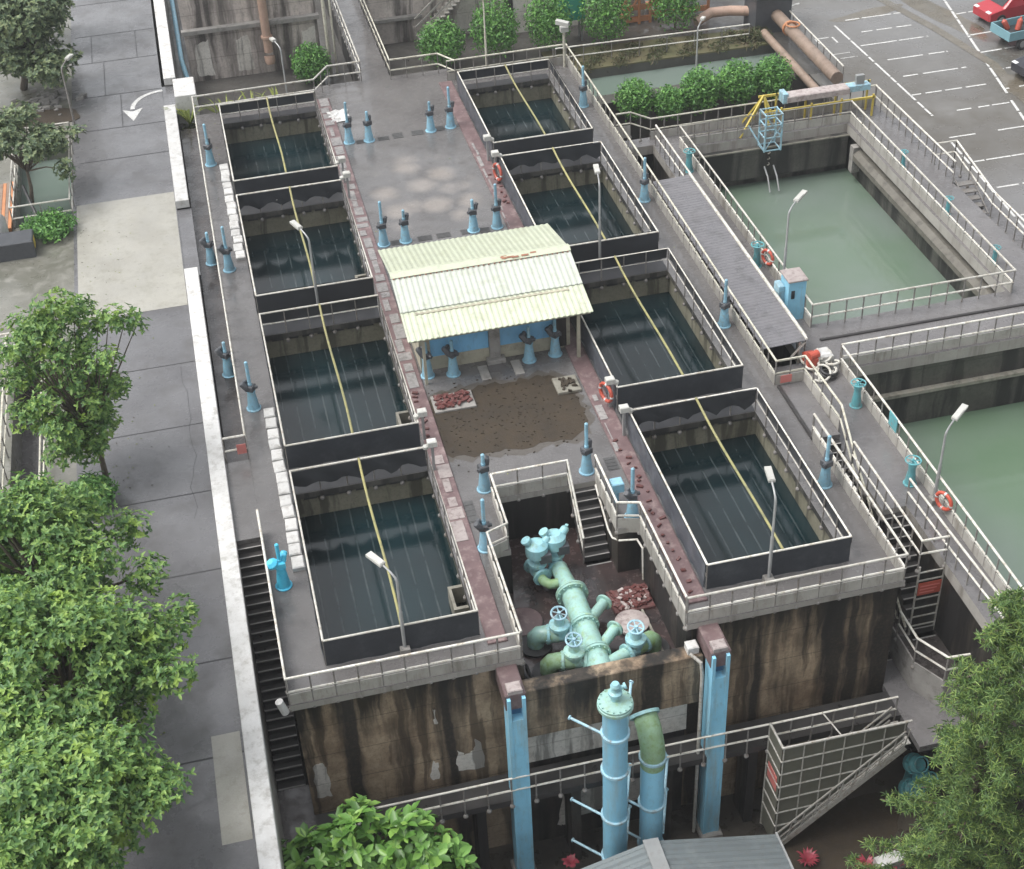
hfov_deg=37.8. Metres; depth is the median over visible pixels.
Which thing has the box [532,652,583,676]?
branch pipe
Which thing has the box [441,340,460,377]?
valve hoist
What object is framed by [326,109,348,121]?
plastic sheet
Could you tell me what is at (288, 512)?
concrete block
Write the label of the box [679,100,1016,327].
railing
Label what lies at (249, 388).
valve hoist
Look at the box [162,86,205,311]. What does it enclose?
pavement
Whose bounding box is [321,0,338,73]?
downpipe
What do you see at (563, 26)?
security camera
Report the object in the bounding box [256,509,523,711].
railing
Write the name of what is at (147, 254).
pavement
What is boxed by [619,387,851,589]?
filter tank
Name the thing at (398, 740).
filter block
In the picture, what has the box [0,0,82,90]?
broadleaf tree
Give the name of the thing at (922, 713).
walkway
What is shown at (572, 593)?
pipe manifold
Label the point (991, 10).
parked car
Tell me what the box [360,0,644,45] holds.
tank wall
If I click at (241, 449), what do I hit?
railing
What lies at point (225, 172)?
concrete block
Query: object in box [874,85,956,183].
railing
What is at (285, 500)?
concrete block
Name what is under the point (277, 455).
concrete block
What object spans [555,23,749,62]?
railing
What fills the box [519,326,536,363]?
valve hoist
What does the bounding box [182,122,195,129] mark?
undergrowth
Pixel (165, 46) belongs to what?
parapet wall
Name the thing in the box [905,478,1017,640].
railing
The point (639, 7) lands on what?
timber frames
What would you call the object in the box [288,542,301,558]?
concrete block
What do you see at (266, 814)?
parapet wall
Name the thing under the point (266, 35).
vent pipe
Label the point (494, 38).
round bush
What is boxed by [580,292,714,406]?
water
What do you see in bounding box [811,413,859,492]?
railing
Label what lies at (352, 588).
water
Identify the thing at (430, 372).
valve hoist
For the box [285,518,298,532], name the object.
concrete block
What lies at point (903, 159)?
valve hoist
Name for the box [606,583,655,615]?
rubble heap
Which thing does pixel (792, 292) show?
window
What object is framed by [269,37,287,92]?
street lamp
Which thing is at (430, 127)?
valve hoist
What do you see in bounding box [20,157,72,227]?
water
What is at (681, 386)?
filter tank
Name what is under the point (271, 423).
concrete block
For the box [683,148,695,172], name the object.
valve hoist
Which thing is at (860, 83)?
crane frame
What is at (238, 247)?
concrete block
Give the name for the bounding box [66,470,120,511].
shrub
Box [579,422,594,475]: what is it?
valve hoist
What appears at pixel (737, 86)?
round bush
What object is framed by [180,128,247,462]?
corridor floor
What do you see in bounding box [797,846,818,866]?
red plant
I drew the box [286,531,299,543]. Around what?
concrete block
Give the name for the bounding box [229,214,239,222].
concrete block
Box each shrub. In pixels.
[19,206,79,243]
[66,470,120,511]
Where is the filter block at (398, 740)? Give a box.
[196,0,904,868]
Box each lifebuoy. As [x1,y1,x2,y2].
[492,163,502,180]
[598,381,613,402]
[761,249,773,265]
[935,491,952,511]
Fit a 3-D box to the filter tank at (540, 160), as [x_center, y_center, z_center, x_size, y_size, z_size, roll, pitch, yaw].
[2.588,-10.077,64.280,4.800,1.484,9.660,-10,39,-9]
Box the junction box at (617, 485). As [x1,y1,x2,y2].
[609,477,623,502]
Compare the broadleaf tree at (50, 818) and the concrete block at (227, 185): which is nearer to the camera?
the broadleaf tree at (50, 818)
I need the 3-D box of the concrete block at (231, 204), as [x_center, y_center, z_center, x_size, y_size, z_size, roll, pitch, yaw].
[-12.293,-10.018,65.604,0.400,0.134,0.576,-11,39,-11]
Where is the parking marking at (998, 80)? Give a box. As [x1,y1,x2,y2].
[792,0,1023,227]
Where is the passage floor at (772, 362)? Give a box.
[649,174,780,367]
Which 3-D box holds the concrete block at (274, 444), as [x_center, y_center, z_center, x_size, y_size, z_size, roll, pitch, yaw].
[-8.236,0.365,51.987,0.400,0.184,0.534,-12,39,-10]
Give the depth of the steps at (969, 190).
65.52 m
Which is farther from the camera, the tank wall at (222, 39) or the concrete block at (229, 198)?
the tank wall at (222, 39)
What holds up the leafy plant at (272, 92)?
on the ground cover
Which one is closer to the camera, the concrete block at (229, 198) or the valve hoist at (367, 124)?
the concrete block at (229, 198)
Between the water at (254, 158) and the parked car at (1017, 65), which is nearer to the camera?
the water at (254, 158)
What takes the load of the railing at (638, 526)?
on the filter block at (398, 740)
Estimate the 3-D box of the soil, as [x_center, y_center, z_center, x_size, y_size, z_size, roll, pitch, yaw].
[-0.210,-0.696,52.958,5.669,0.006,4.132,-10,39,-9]
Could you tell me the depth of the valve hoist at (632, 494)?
47.66 m
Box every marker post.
[335,156,345,182]
[340,170,350,197]
[413,407,427,440]
[423,438,436,470]
[483,134,493,160]
[491,150,501,173]
[605,375,618,407]
[618,403,632,435]
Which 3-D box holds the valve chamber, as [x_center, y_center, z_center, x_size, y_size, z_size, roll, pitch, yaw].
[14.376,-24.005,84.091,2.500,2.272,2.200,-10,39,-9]
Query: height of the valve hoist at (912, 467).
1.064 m
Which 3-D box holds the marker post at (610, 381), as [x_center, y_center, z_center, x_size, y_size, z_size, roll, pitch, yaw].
[3.520,-1.469,52.620,0.475,1.340,0.260,-10,39,-9]
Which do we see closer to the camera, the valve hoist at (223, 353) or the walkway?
the walkway
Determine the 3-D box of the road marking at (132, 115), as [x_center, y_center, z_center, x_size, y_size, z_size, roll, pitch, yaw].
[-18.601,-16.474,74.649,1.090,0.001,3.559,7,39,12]
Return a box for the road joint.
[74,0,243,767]
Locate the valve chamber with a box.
[743,0,791,32]
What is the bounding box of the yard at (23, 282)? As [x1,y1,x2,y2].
[0,0,177,804]
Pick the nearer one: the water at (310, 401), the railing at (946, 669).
the railing at (946, 669)
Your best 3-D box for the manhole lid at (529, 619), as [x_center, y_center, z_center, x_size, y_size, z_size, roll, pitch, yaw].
[0.353,5.954,47.376,1.290,0.150,1.290,-10,39,-9]
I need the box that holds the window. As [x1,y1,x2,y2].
[791,291,794,298]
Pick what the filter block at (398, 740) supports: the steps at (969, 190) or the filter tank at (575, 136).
the filter tank at (575, 136)
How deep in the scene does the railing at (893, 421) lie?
49.37 m
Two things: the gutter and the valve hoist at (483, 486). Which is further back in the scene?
the gutter
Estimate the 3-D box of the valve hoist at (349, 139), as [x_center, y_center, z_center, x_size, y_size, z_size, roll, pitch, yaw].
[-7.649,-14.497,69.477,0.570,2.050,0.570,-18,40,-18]
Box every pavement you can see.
[77,192,252,844]
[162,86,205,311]
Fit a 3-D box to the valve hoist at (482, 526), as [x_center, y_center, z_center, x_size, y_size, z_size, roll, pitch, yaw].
[-0.896,2.811,46.850,0.570,2.050,0.570,2,38,6]
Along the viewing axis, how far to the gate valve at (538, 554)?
47.90 m
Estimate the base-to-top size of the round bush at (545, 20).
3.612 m
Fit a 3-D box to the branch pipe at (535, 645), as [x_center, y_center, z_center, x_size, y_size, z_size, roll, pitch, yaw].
[1.241,6.215,46.437,2.064,0.820,1.114,-10,39,-9]
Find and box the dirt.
[428,375,586,471]
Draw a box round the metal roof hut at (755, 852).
[581,832,793,868]
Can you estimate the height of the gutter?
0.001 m
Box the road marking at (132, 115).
[123,90,161,120]
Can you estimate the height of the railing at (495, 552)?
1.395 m
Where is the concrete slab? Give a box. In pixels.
[552,374,581,394]
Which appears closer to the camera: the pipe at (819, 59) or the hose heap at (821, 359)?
the hose heap at (821, 359)
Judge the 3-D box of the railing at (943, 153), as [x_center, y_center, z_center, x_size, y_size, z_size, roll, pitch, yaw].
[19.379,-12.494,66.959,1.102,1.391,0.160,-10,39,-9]
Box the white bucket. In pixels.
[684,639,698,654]
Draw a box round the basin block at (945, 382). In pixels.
[625,104,1023,868]
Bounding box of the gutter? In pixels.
[878,0,1023,103]
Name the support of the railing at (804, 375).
on the filter block at (398, 740)
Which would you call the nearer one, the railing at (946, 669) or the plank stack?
the railing at (946, 669)
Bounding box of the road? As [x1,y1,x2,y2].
[71,0,258,868]
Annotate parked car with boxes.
[973,0,1023,21]
[1011,55,1023,76]
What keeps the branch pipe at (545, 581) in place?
attached to the gate valve at (538, 554)
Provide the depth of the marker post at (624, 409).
51.01 m
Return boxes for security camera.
[555,19,568,66]
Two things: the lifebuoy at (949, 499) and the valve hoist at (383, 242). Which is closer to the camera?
the lifebuoy at (949, 499)
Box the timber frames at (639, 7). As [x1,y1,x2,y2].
[620,0,709,23]
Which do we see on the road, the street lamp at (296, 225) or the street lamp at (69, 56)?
the street lamp at (69, 56)
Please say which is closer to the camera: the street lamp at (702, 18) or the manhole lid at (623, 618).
the manhole lid at (623, 618)
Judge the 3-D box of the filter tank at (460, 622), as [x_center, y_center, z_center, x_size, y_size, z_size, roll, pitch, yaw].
[-4.266,3.708,47.742,4.737,2.314,9.350,-10,39,-9]
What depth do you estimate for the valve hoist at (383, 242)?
62.05 m
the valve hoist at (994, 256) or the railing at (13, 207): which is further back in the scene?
the railing at (13, 207)
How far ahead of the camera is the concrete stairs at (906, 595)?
48.80 m
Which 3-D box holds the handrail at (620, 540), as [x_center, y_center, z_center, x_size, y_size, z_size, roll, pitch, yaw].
[3.311,3.275,49.232,0.599,1.814,3.141,-20,41,-20]
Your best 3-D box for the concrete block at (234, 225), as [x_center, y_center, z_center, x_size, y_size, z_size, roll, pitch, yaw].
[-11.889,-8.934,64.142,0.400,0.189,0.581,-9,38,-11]
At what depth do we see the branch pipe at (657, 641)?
45.72 m
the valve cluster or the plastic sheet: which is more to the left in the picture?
the plastic sheet
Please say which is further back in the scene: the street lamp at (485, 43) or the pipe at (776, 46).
the pipe at (776, 46)
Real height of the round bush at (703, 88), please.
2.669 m
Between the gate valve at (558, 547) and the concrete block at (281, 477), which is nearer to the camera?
the gate valve at (558, 547)
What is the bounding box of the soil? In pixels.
[429,375,587,457]
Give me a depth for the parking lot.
78.82 m
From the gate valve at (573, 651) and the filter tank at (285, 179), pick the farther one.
the filter tank at (285, 179)
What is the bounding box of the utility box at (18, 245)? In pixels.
[0,229,36,262]
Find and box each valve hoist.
[199,232,216,265]
[202,124,216,166]
[215,341,233,378]
[217,226,235,272]
[239,361,261,412]
[266,543,292,591]
[342,102,354,144]
[363,111,374,142]
[376,201,389,247]
[399,209,411,243]
[415,342,434,379]
[425,101,436,132]
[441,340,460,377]
[444,86,455,128]
[467,199,479,233]
[473,498,493,553]
[477,453,490,493]
[491,183,503,229]
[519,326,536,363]
[545,319,562,357]
[579,66,588,107]
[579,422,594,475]
[623,467,639,517]
[638,157,650,202]
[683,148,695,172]
[717,279,730,328]
[751,241,764,267]
[817,435,833,489]
[849,378,866,408]
[901,149,908,167]
[903,455,921,487]
[945,195,953,214]
[991,245,1000,264]
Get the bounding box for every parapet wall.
[153,0,182,125]
[164,104,189,209]
[184,267,284,868]
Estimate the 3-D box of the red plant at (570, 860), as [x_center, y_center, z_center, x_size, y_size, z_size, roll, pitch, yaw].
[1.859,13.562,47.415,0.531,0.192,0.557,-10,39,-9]
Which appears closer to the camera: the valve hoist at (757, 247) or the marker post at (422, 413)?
the marker post at (422, 413)
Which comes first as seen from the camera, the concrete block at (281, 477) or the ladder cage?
the concrete block at (281, 477)
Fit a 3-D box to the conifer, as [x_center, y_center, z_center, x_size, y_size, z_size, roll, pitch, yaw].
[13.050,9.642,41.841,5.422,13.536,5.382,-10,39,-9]
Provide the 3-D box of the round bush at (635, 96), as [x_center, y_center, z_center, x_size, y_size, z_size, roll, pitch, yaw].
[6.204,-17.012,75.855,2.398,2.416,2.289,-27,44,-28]
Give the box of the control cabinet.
[774,267,808,319]
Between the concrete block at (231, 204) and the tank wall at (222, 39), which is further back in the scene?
the tank wall at (222, 39)
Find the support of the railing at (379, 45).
on the filter block at (398, 740)
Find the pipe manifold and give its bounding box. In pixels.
[551,561,622,665]
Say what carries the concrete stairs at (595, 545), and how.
on the filter block at (398, 740)
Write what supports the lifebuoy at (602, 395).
hanging from the marker post at (610, 381)
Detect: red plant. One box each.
[562,854,579,867]
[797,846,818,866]
[855,854,873,867]
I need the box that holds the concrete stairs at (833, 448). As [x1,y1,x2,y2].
[825,439,891,660]
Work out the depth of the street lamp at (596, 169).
58.97 m
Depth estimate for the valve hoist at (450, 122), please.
70.40 m
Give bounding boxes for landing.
[225,459,260,544]
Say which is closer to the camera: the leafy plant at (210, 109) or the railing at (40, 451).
the railing at (40, 451)
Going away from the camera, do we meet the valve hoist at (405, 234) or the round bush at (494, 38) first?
the valve hoist at (405, 234)
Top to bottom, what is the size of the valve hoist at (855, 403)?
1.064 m
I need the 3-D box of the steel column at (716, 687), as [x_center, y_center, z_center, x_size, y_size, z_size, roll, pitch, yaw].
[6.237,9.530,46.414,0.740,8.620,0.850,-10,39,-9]
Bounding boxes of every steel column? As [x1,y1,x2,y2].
[504,680,536,868]
[695,638,730,837]
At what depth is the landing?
49.79 m
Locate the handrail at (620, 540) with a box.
[595,484,643,579]
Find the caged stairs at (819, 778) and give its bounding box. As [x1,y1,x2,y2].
[760,706,912,844]
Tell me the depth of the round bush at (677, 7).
83.36 m
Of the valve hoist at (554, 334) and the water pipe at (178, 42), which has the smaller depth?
the valve hoist at (554, 334)
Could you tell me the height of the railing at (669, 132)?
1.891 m
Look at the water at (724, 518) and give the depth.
50.58 m
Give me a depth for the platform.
47.91 m
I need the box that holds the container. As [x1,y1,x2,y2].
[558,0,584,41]
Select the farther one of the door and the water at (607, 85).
the water at (607, 85)
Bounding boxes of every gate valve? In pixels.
[521,533,551,584]
[539,524,569,576]
[546,606,572,644]
[560,632,586,670]
[619,619,651,656]
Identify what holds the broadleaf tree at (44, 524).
on the yard at (23, 282)
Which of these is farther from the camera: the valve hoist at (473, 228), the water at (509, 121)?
the water at (509, 121)
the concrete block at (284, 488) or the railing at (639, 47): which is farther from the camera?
the railing at (639, 47)
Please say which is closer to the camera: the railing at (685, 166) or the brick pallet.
the brick pallet
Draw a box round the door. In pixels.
[556,318,566,345]
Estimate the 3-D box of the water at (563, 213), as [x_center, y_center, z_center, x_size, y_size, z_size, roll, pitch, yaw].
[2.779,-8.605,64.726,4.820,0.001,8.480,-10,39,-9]
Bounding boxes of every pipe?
[170,0,188,77]
[257,0,275,64]
[522,625,576,657]
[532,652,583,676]
[538,574,558,588]
[568,680,633,859]
[609,630,668,660]
[627,707,668,845]
[689,653,703,831]
[693,5,818,87]
[771,9,842,83]
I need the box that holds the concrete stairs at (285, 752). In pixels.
[237,541,305,790]
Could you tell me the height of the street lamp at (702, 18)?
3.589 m
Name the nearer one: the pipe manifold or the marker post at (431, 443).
the pipe manifold
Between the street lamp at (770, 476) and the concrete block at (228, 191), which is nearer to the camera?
the street lamp at (770, 476)
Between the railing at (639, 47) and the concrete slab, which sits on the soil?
the concrete slab
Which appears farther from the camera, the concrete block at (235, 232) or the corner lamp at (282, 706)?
the concrete block at (235, 232)
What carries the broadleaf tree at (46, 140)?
on the yard at (23, 282)
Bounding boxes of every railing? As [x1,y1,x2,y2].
[0,335,11,491]
[8,122,74,228]
[38,355,47,479]
[191,0,361,463]
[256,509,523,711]
[355,696,898,835]
[359,0,455,79]
[446,43,906,630]
[486,473,524,664]
[492,459,584,563]
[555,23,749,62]
[594,454,687,630]
[615,84,876,141]
[655,124,806,350]
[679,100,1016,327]
[684,414,908,630]
[789,10,843,82]
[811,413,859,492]
[838,311,1023,367]
[839,345,1023,599]
[848,441,950,573]
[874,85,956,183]
[893,611,970,687]
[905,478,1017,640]
[933,140,956,164]
[951,140,1023,249]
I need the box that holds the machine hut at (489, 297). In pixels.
[378,223,592,384]
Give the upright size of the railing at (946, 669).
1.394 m
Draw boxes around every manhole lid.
[511,608,543,637]
[614,609,649,635]
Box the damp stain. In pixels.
[428,370,594,462]
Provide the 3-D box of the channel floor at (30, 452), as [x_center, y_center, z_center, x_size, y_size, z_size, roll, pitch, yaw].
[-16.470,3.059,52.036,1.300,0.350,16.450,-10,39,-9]
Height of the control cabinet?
1.820 m
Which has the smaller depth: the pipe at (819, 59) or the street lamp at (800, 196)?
the street lamp at (800, 196)
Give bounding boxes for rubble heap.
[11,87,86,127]
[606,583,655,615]
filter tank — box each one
[218,91,338,199]
[236,179,374,315]
[258,294,420,468]
[289,446,479,665]
[457,59,593,161]
[497,141,658,261]
[570,248,743,410]
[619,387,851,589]
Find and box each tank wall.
[177,0,319,81]
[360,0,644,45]
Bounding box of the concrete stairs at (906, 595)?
[880,511,935,639]
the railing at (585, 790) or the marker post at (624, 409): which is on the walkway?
the railing at (585, 790)
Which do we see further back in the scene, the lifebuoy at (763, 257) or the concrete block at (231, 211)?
the concrete block at (231, 211)
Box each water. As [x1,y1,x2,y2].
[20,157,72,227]
[227,131,330,179]
[245,221,364,294]
[269,339,406,444]
[300,493,466,638]
[477,98,569,159]
[519,182,633,243]
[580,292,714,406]
[586,53,783,95]
[649,434,819,584]
[716,168,961,324]
[891,401,1023,594]
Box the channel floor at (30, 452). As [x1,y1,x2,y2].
[18,386,42,566]
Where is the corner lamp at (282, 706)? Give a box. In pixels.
[275,698,288,715]
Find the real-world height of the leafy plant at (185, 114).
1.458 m
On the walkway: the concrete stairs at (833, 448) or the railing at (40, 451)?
the concrete stairs at (833, 448)
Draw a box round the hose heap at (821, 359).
[799,347,839,382]
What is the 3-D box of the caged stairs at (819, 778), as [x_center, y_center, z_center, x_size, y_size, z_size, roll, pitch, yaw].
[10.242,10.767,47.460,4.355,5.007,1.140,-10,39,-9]
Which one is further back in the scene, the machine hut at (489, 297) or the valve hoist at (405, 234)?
the valve hoist at (405, 234)
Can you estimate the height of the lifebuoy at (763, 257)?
0.738 m
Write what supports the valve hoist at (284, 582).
on the filter block at (398, 740)
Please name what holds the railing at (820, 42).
on the parking lot
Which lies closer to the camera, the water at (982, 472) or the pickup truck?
the water at (982, 472)
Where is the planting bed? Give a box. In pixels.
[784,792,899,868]
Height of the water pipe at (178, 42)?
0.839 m
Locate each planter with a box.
[172,77,199,122]
[873,846,930,868]
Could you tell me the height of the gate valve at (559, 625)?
1.291 m
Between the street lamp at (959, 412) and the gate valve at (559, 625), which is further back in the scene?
the street lamp at (959, 412)
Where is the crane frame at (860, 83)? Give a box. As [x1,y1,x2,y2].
[739,73,875,138]
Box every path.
[277,785,316,861]
[891,117,1023,251]
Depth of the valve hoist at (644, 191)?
64.11 m
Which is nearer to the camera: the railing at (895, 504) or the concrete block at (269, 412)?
the railing at (895, 504)
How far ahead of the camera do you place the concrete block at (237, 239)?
63.07 m
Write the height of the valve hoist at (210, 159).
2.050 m
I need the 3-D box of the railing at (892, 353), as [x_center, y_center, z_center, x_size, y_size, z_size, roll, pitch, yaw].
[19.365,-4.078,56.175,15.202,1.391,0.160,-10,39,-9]
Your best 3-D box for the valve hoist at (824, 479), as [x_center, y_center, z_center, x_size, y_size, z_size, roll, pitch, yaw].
[10.244,0.825,48.658,0.570,2.050,0.570,-22,42,-22]
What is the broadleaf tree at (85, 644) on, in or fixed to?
on the road
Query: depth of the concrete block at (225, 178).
67.40 m
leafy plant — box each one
[162,94,204,125]
[203,92,244,112]
[228,89,264,100]
[255,87,277,96]
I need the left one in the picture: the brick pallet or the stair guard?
the brick pallet
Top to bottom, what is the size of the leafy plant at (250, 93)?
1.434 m
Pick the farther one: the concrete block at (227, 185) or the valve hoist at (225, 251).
the concrete block at (227, 185)
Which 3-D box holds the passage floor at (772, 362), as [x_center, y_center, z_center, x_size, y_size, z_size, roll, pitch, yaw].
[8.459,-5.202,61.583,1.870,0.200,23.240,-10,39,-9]
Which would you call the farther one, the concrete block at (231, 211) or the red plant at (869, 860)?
the concrete block at (231, 211)
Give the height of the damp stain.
0.001 m
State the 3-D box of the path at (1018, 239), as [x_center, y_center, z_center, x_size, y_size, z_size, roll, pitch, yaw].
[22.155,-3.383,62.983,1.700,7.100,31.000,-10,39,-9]
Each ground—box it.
[293,553,973,868]
[829,0,1023,95]
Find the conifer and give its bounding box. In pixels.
[842,585,1023,868]
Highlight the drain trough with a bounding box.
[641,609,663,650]
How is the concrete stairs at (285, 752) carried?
on the filter block at (398, 740)
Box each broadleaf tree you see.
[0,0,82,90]
[0,99,86,202]
[0,286,152,478]
[0,469,170,604]
[0,581,200,759]
[0,709,195,868]
[281,793,480,868]
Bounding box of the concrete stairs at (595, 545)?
[570,486,611,566]
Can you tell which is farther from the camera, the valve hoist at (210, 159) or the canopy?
the valve hoist at (210, 159)
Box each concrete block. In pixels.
[219,163,228,171]
[221,169,229,175]
[221,175,230,182]
[222,182,232,188]
[224,188,233,195]
[225,195,233,203]
[226,201,236,209]
[227,208,236,217]
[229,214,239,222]
[229,221,239,229]
[231,229,240,238]
[233,235,243,243]
[233,243,243,253]
[235,250,245,260]
[263,407,275,418]
[265,417,277,430]
[267,428,279,439]
[268,438,281,451]
[271,449,283,461]
[272,460,285,474]
[275,471,288,483]
[277,482,290,495]
[279,494,292,506]
[281,505,295,521]
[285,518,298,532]
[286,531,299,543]
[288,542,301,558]
[291,555,305,571]
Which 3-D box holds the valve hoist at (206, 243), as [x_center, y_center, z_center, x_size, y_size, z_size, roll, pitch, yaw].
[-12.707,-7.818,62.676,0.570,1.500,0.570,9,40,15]
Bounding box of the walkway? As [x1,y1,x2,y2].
[315,660,974,868]
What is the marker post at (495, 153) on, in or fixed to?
on the filter block at (398, 740)
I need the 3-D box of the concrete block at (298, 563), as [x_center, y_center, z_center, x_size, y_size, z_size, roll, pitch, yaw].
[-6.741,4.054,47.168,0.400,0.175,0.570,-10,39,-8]
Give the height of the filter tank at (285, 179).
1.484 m
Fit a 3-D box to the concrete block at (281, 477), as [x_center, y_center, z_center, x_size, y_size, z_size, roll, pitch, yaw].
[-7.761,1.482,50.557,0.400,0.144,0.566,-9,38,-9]
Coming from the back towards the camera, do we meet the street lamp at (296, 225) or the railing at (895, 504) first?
the street lamp at (296, 225)
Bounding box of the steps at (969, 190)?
[952,171,988,213]
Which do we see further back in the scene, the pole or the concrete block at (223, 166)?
the concrete block at (223, 166)
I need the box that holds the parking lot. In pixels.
[791,0,1023,230]
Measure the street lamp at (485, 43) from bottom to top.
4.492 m
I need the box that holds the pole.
[21,185,36,214]
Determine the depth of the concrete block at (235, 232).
63.58 m
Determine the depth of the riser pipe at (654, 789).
44.29 m
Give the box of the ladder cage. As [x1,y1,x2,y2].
[748,106,783,192]
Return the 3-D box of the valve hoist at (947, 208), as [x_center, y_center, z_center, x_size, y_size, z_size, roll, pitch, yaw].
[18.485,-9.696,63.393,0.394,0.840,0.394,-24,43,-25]
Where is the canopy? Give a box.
[653,173,807,363]
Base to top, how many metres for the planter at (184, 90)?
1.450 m
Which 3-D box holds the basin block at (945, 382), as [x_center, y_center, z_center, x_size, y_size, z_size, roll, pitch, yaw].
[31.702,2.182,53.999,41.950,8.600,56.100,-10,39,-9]
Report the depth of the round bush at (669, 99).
75.34 m
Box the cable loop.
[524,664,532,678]
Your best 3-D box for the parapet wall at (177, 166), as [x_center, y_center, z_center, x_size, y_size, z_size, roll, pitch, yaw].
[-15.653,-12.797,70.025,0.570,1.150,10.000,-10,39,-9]
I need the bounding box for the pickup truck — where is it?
[990,15,1023,49]
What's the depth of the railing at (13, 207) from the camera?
66.17 m
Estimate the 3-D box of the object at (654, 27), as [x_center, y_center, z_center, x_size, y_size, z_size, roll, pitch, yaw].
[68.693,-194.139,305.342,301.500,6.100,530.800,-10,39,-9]
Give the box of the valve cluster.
[898,752,937,797]
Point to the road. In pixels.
(196, 718)
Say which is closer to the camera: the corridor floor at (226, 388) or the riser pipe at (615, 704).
the riser pipe at (615, 704)
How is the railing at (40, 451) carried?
on the yard at (23, 282)
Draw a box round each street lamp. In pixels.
[61,53,78,129]
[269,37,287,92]
[289,220,318,303]
[365,551,410,654]
[482,0,487,62]
[593,164,600,258]
[694,16,705,83]
[762,466,776,585]
[783,189,806,269]
[928,403,968,505]
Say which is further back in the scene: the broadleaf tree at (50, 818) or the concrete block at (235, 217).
the concrete block at (235, 217)
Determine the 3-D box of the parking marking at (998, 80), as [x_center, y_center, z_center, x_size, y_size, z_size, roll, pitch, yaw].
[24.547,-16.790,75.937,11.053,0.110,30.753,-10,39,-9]
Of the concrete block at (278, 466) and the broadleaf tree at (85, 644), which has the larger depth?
the concrete block at (278, 466)
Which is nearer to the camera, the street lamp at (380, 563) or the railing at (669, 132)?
the street lamp at (380, 563)
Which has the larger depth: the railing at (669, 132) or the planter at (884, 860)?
the railing at (669, 132)
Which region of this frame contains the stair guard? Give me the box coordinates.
[907,562,945,634]
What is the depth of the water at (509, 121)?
73.74 m
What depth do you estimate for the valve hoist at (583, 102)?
71.63 m
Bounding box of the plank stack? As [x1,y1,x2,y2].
[0,181,13,231]
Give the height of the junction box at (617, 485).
0.900 m
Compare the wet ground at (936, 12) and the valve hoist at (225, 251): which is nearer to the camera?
the valve hoist at (225, 251)
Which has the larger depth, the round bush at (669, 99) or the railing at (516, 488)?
the round bush at (669, 99)
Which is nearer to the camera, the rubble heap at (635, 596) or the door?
the rubble heap at (635, 596)
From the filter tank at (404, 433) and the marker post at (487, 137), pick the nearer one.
the filter tank at (404, 433)
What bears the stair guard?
on the platform
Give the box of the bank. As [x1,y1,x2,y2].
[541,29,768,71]
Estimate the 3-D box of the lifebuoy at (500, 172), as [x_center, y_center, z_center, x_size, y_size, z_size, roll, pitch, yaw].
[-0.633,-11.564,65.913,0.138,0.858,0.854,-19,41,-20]
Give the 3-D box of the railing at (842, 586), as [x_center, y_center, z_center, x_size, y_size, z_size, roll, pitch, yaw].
[7.720,2.576,47.582,7.092,1.379,7.380,-10,39,-9]
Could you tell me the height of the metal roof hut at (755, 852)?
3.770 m
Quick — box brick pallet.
[430,389,476,413]
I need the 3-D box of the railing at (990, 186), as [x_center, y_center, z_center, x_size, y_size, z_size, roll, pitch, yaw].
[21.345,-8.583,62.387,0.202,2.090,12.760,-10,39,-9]
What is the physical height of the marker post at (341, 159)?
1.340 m
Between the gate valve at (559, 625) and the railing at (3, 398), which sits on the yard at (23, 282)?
the railing at (3, 398)
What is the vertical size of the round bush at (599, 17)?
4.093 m
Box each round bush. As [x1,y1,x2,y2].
[289,41,331,85]
[414,15,465,66]
[467,0,519,58]
[522,0,575,48]
[576,0,633,45]
[611,77,656,123]
[646,0,703,31]
[652,84,688,120]
[679,62,722,115]
[715,56,758,109]
[754,52,798,101]
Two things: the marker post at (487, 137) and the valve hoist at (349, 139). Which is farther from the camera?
the valve hoist at (349, 139)
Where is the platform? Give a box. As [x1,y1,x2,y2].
[889,604,964,707]
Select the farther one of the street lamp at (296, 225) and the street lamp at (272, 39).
the street lamp at (272, 39)
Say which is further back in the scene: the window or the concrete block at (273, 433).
the window
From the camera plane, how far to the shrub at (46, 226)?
64.35 m
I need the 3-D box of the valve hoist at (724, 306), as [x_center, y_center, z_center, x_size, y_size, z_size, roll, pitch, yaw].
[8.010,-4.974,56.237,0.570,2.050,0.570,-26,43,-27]

